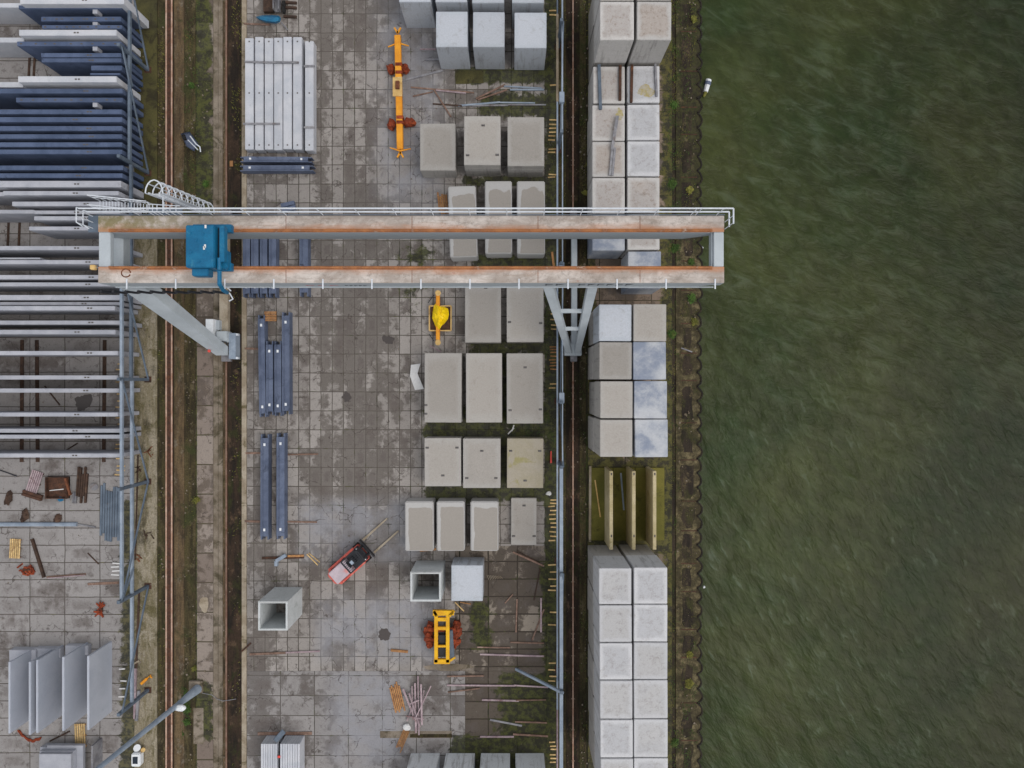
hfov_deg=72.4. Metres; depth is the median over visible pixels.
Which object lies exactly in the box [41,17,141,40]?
wall panel
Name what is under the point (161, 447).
track bed
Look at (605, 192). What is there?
concrete block
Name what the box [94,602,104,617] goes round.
scrap heap
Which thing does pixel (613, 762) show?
concrete block
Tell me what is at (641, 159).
concrete block
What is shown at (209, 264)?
gantry crane
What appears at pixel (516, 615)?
loose rod
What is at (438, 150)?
concrete block
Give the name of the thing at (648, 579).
concrete block
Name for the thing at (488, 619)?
yard pavement
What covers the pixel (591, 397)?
concrete block
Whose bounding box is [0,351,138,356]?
wall panel
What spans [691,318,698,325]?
weed clump
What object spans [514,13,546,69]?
concrete block
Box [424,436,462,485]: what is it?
concrete block
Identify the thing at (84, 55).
wall panel
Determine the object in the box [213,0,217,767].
concrete strip
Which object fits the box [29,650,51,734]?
wall slab
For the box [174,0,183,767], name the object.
track bed
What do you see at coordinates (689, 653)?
weed clump
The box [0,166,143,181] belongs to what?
wall panel
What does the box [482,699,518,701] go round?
loose plank
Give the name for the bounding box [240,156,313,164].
channel beam
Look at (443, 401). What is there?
concrete block
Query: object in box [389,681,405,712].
timber bundle
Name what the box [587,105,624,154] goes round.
concrete block
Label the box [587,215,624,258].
concrete block
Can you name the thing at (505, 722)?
loose bar
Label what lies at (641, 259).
concrete block
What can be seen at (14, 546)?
pallet
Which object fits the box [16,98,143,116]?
wall panel
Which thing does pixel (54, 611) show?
storage pavement
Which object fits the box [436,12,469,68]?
concrete block
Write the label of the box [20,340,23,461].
bearer beam
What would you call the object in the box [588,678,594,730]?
concrete block
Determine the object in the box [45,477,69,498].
scrap crate
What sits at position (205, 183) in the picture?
weed clump
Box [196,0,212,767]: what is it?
track paving
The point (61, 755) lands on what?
slab stack
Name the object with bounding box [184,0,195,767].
track bed
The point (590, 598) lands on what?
concrete block
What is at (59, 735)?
loose stick
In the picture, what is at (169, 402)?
track bed
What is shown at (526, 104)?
loose bar
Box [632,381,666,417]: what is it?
concrete block
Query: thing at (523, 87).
loose bar
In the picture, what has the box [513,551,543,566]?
loose rod
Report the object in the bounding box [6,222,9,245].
bearer beam
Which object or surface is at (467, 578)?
concrete block
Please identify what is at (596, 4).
concrete block
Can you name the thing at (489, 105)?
loose bar
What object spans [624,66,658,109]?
concrete block
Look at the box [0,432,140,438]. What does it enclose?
wall panel
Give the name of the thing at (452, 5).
concrete block
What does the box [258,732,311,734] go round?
loose beam
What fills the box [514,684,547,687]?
loose plank
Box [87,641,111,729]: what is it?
wall slab
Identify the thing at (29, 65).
bearer beam
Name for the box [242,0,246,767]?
kerb
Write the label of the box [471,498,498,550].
concrete block
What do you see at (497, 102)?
loose bar
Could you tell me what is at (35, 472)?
steel rack
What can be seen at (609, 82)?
concrete block
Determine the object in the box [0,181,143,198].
wall panel
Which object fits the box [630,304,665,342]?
concrete block
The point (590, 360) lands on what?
concrete block
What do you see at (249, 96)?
concrete pile
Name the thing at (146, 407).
grass strip
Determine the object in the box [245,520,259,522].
bearer beam
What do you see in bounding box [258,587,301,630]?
box culvert
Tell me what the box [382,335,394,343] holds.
wet patch
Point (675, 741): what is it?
weed clump
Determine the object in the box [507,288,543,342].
concrete block
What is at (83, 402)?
wet patch
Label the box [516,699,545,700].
loose plank
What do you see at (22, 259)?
wall panel
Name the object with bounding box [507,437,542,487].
concrete block
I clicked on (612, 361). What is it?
concrete block
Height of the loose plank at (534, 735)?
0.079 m
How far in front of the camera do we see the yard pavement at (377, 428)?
70.00 m
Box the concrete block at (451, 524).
[437,498,465,550]
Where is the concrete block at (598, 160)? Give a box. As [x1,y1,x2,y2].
[587,142,624,188]
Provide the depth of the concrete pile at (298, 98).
68.85 m
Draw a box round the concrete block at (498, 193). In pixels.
[485,181,511,257]
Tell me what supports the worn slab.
on the track paving
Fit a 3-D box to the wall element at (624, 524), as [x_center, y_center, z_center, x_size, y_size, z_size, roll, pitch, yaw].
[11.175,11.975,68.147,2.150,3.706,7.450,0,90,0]
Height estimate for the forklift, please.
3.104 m
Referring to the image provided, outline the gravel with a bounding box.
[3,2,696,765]
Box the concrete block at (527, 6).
[512,0,543,28]
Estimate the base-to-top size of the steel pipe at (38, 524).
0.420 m
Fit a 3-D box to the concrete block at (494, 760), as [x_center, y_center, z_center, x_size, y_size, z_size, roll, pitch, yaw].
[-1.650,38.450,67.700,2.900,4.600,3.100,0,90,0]
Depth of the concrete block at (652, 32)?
61.20 m
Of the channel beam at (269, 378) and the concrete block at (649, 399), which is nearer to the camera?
the concrete block at (649, 399)
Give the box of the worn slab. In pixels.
[193,708,202,743]
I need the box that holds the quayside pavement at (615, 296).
[588,0,671,767]
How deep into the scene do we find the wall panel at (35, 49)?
66.39 m
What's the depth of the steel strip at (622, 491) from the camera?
69.72 m
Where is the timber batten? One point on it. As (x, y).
(552, 255)
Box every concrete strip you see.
[134,0,157,215]
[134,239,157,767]
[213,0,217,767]
[218,0,222,767]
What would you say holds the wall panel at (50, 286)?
on the storage pavement at (54, 611)
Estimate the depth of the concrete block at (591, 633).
67.17 m
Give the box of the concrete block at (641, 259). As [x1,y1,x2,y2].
[621,252,660,293]
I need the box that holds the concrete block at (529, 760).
[515,753,544,767]
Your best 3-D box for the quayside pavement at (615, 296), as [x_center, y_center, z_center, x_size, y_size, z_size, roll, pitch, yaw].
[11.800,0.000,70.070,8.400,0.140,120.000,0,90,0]
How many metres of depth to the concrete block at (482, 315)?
68.00 m
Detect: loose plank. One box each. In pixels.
[250,652,285,654]
[286,650,319,653]
[447,675,483,676]
[447,684,514,686]
[448,687,479,692]
[476,84,504,99]
[477,646,509,647]
[478,89,506,100]
[480,653,543,656]
[480,736,513,737]
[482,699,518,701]
[510,641,543,643]
[513,733,547,736]
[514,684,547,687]
[515,721,546,723]
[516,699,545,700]
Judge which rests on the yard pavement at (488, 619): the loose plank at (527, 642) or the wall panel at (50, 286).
the loose plank at (527, 642)
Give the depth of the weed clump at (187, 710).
69.81 m
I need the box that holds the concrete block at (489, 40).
[473,12,504,68]
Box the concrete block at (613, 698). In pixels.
[594,662,631,718]
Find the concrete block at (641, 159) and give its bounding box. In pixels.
[624,141,658,181]
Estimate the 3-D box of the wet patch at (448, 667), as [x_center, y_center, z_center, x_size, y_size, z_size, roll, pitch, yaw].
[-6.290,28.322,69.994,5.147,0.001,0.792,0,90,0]
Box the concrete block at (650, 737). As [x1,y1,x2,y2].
[632,714,667,756]
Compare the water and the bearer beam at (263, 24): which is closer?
the bearer beam at (263, 24)
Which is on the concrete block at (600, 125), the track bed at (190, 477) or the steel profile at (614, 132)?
the steel profile at (614, 132)
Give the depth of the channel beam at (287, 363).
68.95 m
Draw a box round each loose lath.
[411,86,473,93]
[413,91,432,96]
[433,89,451,116]
[433,103,461,106]
[436,89,465,93]
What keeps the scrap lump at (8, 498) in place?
on the storage pavement at (54, 611)
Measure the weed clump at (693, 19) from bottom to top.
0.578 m
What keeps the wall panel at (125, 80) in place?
on the storage pavement at (54, 611)
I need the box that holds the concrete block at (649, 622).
[631,599,666,641]
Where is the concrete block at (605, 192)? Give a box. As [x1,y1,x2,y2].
[587,178,624,215]
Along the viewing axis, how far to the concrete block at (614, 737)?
61.00 m
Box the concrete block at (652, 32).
[629,2,670,62]
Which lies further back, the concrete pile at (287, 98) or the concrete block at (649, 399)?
the concrete pile at (287, 98)
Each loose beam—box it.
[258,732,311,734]
[391,649,407,652]
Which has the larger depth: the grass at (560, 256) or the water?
the water
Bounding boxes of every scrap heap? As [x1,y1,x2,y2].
[17,563,35,575]
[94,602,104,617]
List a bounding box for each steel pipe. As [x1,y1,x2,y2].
[0,522,77,525]
[77,523,95,527]
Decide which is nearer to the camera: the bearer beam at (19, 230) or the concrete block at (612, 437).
the concrete block at (612, 437)
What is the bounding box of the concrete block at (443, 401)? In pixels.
[424,353,462,422]
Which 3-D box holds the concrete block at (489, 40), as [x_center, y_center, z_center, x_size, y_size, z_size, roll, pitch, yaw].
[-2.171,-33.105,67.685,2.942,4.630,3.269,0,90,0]
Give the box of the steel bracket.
[274,554,286,565]
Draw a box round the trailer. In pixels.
[256,0,287,29]
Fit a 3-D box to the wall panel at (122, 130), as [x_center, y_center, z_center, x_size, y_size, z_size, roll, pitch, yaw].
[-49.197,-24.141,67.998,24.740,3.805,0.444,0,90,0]
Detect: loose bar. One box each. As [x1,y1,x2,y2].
[262,556,303,558]
[288,555,303,556]
[458,101,499,106]
[472,104,507,106]
[490,719,521,726]
[500,102,534,103]
[504,85,541,88]
[508,104,545,105]
[510,89,543,90]
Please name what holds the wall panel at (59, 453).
on the bearer beam at (21, 394)
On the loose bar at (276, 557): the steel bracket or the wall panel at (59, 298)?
the steel bracket
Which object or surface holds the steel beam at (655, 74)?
on the concrete block at (643, 85)
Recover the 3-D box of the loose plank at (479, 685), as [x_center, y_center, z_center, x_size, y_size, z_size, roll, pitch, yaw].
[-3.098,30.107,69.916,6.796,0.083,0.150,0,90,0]
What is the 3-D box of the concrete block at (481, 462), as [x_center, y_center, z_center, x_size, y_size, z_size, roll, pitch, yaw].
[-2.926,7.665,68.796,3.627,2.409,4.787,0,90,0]
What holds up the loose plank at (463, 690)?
on the yard pavement at (345, 718)
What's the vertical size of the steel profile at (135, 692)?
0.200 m
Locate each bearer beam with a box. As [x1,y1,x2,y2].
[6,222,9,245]
[17,222,20,245]
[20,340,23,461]
[27,58,30,75]
[32,58,35,75]
[35,340,39,461]
[102,340,106,461]
[244,23,269,25]
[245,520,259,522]
[288,453,317,454]
[288,521,316,522]
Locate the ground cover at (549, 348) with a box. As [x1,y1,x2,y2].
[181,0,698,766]
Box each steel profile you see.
[64,478,71,494]
[72,492,76,503]
[133,668,136,718]
[135,690,140,720]
[281,201,296,210]
[609,147,615,175]
[611,115,618,149]
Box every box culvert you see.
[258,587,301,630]
[410,561,444,601]
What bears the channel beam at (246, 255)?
on the yard pavement at (377, 428)
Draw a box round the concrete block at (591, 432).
[588,416,595,451]
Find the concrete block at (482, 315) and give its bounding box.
[465,288,500,343]
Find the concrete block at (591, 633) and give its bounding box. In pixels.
[588,611,593,657]
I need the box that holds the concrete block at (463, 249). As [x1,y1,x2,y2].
[448,186,478,261]
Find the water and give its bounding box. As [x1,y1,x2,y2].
[698,0,1023,767]
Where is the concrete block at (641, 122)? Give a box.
[624,105,658,145]
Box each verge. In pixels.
[556,0,565,767]
[580,0,585,767]
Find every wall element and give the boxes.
[591,467,612,549]
[613,467,635,549]
[635,467,663,549]
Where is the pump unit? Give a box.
[131,744,144,766]
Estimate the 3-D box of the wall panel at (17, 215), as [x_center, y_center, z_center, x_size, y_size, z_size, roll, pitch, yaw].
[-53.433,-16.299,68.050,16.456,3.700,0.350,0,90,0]
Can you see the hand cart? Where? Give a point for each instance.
(190, 141)
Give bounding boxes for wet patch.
[75,394,92,410]
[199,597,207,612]
[342,391,350,401]
[378,628,390,640]
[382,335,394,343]
[424,664,473,670]
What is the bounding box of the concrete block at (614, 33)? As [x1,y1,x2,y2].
[594,2,633,62]
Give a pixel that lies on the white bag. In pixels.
(406, 727)
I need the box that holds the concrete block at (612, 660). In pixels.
[594,627,631,678]
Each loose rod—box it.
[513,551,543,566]
[515,599,517,631]
[531,609,544,640]
[534,568,539,599]
[540,598,541,631]
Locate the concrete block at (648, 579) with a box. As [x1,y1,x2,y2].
[626,555,666,603]
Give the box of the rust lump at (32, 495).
[21,489,43,500]
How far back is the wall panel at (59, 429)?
66.12 m
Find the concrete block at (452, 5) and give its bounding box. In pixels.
[436,0,469,27]
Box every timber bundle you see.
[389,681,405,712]
[396,729,409,752]
[437,192,448,215]
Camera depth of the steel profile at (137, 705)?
69.80 m
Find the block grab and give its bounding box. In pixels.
[423,609,461,663]
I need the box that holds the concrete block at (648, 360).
[628,342,665,379]
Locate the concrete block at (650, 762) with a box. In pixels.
[633,755,667,767]
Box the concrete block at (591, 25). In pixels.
[588,0,594,46]
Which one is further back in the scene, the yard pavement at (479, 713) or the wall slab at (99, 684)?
the yard pavement at (479, 713)
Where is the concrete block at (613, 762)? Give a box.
[595,736,632,767]
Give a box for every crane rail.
[165,0,167,767]
[171,0,172,767]
[225,0,227,767]
[571,0,574,767]
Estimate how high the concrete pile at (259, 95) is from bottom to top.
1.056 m
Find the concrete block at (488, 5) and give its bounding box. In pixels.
[472,0,504,12]
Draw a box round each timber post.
[30,538,45,577]
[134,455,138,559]
[135,593,139,667]
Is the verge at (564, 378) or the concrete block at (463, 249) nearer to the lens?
the concrete block at (463, 249)
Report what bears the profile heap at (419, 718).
on the yard pavement at (345, 718)
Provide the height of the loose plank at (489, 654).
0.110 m
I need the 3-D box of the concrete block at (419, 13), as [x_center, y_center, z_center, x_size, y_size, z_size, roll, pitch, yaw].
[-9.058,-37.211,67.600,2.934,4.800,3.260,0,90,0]
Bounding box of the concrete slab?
[511,497,536,544]
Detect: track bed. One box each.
[158,0,164,767]
[168,0,170,767]
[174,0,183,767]
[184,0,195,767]
[223,0,224,767]
[228,0,241,767]
[566,0,578,767]
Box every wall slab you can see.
[8,650,30,732]
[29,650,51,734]
[36,645,63,732]
[62,642,87,730]
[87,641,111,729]
[91,738,102,767]
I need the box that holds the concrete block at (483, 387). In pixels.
[466,353,501,422]
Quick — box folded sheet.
[410,364,423,389]
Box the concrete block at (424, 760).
[407,753,439,767]
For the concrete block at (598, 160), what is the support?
on the quayside pavement at (615, 296)
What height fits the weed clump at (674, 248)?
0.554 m
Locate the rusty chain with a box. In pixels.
[17,730,41,742]
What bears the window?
in the pump unit
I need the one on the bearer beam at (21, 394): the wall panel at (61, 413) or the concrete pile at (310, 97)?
the wall panel at (61, 413)
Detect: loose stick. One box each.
[46,573,85,577]
[47,575,84,578]
[50,730,69,741]
[87,581,118,584]
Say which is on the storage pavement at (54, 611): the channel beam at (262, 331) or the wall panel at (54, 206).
the wall panel at (54, 206)
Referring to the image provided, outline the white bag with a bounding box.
[403,723,410,730]
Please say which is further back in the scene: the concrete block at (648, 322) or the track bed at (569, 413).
the track bed at (569, 413)
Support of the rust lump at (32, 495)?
on the storage pavement at (54, 611)
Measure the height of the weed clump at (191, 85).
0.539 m
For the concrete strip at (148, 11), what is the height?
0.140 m
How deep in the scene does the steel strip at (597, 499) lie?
69.72 m
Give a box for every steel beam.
[597,64,601,109]
[618,65,621,100]
[630,64,632,102]
[654,64,657,96]
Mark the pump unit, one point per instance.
(137, 757)
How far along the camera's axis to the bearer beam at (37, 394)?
69.91 m
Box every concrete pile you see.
[245,38,256,152]
[255,37,266,152]
[265,38,275,152]
[274,38,285,152]
[283,37,294,151]
[293,37,304,152]
[305,41,315,153]
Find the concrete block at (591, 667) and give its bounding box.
[588,643,593,694]
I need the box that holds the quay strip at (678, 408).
[676,0,679,767]
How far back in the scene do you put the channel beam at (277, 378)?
68.95 m
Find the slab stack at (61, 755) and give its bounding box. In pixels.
[39,743,84,767]
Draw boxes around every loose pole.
[402,69,442,81]
[420,48,435,49]
[426,58,438,60]
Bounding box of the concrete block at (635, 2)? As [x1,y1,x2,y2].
[633,0,670,9]
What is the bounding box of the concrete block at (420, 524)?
[405,498,435,550]
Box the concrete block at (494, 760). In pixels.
[480,753,509,767]
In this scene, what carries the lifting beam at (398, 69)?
on the yard pavement at (377, 428)
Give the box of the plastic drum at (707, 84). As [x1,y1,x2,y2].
[703,79,710,96]
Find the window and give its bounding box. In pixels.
[132,757,137,763]
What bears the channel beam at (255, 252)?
on the yard pavement at (377, 428)
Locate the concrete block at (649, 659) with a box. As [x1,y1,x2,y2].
[631,638,666,678]
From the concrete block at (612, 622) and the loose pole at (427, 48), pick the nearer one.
the concrete block at (612, 622)
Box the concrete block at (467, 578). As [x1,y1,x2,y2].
[451,557,483,600]
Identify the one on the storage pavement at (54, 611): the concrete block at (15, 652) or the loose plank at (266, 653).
the concrete block at (15, 652)
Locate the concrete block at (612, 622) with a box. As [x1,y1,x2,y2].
[593,591,631,641]
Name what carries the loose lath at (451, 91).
on the loose lath at (439, 89)
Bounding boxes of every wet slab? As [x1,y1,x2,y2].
[456,70,468,83]
[469,70,482,82]
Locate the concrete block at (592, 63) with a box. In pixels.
[589,29,624,81]
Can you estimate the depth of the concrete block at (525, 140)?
66.43 m
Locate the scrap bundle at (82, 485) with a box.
[76,467,88,502]
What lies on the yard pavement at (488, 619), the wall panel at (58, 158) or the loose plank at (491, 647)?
the loose plank at (491, 647)
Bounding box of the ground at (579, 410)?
[173,0,587,767]
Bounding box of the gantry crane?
[76,179,733,361]
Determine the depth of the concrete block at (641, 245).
65.60 m
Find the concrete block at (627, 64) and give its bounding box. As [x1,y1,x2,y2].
[624,55,659,71]
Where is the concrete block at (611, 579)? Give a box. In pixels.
[593,556,630,603]
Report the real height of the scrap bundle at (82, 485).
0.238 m
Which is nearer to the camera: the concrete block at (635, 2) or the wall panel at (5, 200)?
the concrete block at (635, 2)
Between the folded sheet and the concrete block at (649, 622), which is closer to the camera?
the concrete block at (649, 622)
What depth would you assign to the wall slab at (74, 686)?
67.74 m
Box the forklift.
[328,518,398,583]
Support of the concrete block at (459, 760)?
on the yard pavement at (345, 718)
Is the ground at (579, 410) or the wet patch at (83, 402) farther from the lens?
the ground at (579, 410)
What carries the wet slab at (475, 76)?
on the yard pavement at (544, 79)
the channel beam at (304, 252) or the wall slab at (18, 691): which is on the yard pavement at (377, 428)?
the channel beam at (304, 252)
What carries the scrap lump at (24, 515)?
on the storage pavement at (54, 611)
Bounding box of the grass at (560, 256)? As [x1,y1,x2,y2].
[156,0,697,765]
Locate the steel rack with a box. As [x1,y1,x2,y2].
[26,469,43,493]
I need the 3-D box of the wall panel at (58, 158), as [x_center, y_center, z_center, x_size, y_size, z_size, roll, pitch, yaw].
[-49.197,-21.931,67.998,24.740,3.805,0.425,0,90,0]
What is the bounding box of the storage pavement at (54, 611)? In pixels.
[0,0,133,767]
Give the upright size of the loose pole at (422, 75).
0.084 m
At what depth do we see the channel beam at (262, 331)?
68.95 m
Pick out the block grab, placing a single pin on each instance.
(446, 644)
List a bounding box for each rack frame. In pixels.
[117,0,150,716]
[515,0,563,767]
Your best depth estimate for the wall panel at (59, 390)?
66.10 m
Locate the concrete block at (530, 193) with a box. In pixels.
[517,181,544,257]
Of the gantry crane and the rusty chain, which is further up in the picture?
the gantry crane
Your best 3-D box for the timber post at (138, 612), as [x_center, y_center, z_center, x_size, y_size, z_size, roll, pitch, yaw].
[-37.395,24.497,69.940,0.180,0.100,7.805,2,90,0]
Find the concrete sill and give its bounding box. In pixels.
[589,466,590,541]
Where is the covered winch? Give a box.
[428,290,451,344]
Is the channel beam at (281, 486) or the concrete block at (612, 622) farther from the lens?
the channel beam at (281, 486)
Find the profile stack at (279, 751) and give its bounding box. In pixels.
[261,729,304,767]
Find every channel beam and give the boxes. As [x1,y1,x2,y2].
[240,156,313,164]
[240,165,315,173]
[243,239,252,297]
[251,239,260,297]
[258,315,268,416]
[260,239,269,297]
[260,434,271,539]
[266,341,274,414]
[269,239,278,297]
[274,341,284,415]
[276,433,287,538]
[282,312,292,413]
[299,239,310,296]
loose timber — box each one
[283,15,296,18]
[285,1,296,4]
[285,6,296,9]
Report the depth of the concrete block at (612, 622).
61.00 m
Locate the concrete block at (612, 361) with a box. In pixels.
[593,342,631,379]
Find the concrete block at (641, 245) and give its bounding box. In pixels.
[620,215,658,257]
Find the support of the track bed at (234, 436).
on the ground at (579, 410)
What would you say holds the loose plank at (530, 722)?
on the yard pavement at (479, 713)
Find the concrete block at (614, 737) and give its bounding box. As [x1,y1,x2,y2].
[594,698,632,756]
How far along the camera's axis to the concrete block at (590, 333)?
67.96 m
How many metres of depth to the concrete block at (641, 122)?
65.60 m
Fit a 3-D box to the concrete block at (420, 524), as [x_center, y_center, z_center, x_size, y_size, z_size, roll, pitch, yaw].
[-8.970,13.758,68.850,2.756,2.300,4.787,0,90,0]
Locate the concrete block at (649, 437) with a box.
[628,418,667,456]
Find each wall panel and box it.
[0,3,37,23]
[0,38,33,57]
[0,82,28,88]
[0,89,143,108]
[0,109,142,128]
[0,117,142,135]
[0,126,140,143]
[0,134,142,151]
[0,142,142,159]
[0,150,142,165]
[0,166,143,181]
[0,173,143,188]
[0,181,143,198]
[0,192,19,204]
[0,210,37,221]
[0,246,142,256]
[0,258,46,259]
[0,260,137,270]
[0,275,97,281]
[0,282,119,290]
[0,295,141,304]
[0,302,140,308]
[0,306,137,314]
[0,321,141,327]
[0,330,136,336]
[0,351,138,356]
[0,375,138,379]
[0,388,139,392]
[0,411,138,415]
[0,426,140,432]
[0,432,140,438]
[0,450,139,456]
[3,191,140,205]
[12,202,141,215]
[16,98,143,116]
[17,42,141,63]
[18,76,140,100]
[19,5,142,28]
[19,30,140,56]
[20,0,148,27]
[29,227,98,238]
[34,211,128,215]
[34,216,87,226]
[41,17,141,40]
[41,53,141,74]
[42,25,142,47]
[42,58,142,79]
[90,73,140,91]
[91,66,142,86]
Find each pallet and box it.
[9,539,21,558]
[74,723,86,747]
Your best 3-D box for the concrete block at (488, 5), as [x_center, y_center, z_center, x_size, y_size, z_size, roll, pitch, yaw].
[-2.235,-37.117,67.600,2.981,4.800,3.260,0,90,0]
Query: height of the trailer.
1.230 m
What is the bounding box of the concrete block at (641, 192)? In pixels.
[624,178,658,215]
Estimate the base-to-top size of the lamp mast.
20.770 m
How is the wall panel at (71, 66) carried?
on the storage pavement at (54, 611)
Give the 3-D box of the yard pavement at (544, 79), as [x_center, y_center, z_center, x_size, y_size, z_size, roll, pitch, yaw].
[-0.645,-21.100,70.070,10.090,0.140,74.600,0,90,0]
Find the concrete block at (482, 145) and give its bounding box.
[464,116,500,175]
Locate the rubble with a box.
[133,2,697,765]
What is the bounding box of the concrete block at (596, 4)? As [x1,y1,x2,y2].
[594,0,633,24]
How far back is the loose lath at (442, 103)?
69.85 m
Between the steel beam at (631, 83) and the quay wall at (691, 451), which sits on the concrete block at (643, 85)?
the steel beam at (631, 83)
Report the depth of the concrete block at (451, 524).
67.70 m
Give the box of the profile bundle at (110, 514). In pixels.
[99,483,119,541]
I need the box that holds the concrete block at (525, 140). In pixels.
[507,117,543,176]
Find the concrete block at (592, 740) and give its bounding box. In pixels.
[589,714,594,767]
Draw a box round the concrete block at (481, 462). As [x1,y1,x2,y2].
[463,437,500,487]
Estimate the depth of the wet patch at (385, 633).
69.99 m
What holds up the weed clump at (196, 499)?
on the track paving
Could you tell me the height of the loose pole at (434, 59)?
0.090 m
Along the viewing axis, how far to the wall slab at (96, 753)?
69.14 m
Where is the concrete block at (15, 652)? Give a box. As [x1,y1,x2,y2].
[9,647,36,660]
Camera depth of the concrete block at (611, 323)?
61.20 m
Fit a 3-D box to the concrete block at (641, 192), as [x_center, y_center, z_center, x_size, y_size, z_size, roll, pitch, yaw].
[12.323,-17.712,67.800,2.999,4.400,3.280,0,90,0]
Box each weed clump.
[182,718,190,725]
[183,705,190,713]
[185,80,195,88]
[191,496,201,503]
[201,180,208,187]
[667,177,676,188]
[667,330,678,339]
[668,100,679,109]
[670,240,680,252]
[670,738,678,748]
[683,678,694,690]
[686,186,693,194]
[686,650,692,657]
[687,293,696,303]
[688,258,694,265]
[691,15,697,22]
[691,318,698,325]
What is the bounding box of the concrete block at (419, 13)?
[399,0,435,27]
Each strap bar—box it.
[243,123,279,124]
[245,61,276,63]
[274,61,298,63]
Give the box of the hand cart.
[181,132,200,151]
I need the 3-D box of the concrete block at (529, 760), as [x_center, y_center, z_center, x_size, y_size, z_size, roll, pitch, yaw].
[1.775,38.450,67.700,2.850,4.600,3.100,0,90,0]
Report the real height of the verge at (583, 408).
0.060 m
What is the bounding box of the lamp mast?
[95,680,202,767]
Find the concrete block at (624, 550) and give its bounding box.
[619,545,654,559]
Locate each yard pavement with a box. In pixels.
[247,0,454,670]
[247,671,464,767]
[455,0,555,545]
[455,546,555,670]
[465,671,555,767]
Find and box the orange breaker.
[140,675,152,684]
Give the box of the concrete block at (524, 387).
[507,353,542,423]
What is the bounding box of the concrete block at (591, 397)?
[589,382,593,414]
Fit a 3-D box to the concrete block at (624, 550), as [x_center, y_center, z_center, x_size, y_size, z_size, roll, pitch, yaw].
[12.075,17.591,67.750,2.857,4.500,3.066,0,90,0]
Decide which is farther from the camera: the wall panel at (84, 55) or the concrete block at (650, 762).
the wall panel at (84, 55)
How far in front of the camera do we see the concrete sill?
69.70 m
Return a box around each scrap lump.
[4,490,12,504]
[20,508,28,522]
[53,513,61,526]
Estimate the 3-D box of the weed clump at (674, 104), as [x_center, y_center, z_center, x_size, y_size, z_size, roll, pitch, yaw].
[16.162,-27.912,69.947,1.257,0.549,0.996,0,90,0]
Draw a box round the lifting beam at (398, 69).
[386,27,415,157]
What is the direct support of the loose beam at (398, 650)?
on the yard pavement at (377, 428)
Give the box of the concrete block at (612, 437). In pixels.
[594,417,631,456]
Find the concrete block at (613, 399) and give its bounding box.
[594,381,632,417]
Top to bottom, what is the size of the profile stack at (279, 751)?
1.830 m
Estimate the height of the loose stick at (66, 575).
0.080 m
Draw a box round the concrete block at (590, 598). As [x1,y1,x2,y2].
[588,578,593,622]
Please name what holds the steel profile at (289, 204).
on the yard pavement at (377, 428)
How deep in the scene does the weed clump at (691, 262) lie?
69.81 m
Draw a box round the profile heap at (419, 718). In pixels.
[402,676,430,734]
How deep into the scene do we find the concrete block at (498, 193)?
67.60 m
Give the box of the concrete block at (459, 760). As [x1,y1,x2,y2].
[444,753,474,767]
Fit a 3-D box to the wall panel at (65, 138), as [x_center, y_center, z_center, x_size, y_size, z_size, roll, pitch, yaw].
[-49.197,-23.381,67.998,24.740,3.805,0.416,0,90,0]
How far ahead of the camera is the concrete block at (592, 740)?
66.79 m
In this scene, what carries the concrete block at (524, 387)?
on the yard pavement at (544, 79)
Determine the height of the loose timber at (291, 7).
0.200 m
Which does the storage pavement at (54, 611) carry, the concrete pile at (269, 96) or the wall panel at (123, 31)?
the wall panel at (123, 31)
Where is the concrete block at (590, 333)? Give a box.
[588,312,594,345]
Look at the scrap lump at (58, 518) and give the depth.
69.84 m
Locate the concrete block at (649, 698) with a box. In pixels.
[632,675,667,717]
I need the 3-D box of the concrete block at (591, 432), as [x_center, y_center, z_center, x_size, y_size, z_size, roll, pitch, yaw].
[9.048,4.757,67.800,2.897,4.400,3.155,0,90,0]
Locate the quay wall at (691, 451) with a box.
[680,0,702,767]
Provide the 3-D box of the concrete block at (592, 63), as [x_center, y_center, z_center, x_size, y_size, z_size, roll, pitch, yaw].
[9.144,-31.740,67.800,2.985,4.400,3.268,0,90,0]
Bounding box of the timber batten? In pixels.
[551,252,554,265]
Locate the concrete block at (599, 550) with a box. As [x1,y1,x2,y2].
[588,545,621,586]
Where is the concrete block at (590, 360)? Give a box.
[588,345,593,379]
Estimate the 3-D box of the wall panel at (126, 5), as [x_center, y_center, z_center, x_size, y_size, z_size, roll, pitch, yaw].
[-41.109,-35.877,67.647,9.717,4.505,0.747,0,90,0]
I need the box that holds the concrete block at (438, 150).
[420,124,457,177]
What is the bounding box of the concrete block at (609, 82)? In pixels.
[588,67,624,118]
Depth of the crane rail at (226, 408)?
69.95 m
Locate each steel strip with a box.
[594,480,600,516]
[620,473,624,509]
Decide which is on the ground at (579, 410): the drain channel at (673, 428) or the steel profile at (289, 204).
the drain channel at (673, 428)
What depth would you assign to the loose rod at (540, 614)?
69.85 m
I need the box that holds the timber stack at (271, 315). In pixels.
[264,311,276,321]
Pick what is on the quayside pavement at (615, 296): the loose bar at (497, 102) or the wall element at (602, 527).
the wall element at (602, 527)
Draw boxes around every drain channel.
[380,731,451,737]
[410,734,451,737]
[672,0,675,767]
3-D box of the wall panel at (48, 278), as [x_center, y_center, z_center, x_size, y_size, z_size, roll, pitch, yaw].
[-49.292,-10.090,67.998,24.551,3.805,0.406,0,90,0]
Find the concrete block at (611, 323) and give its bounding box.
[593,304,630,343]
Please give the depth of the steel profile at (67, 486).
69.24 m
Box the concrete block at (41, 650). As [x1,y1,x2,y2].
[35,646,63,657]
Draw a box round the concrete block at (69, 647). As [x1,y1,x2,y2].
[65,643,90,654]

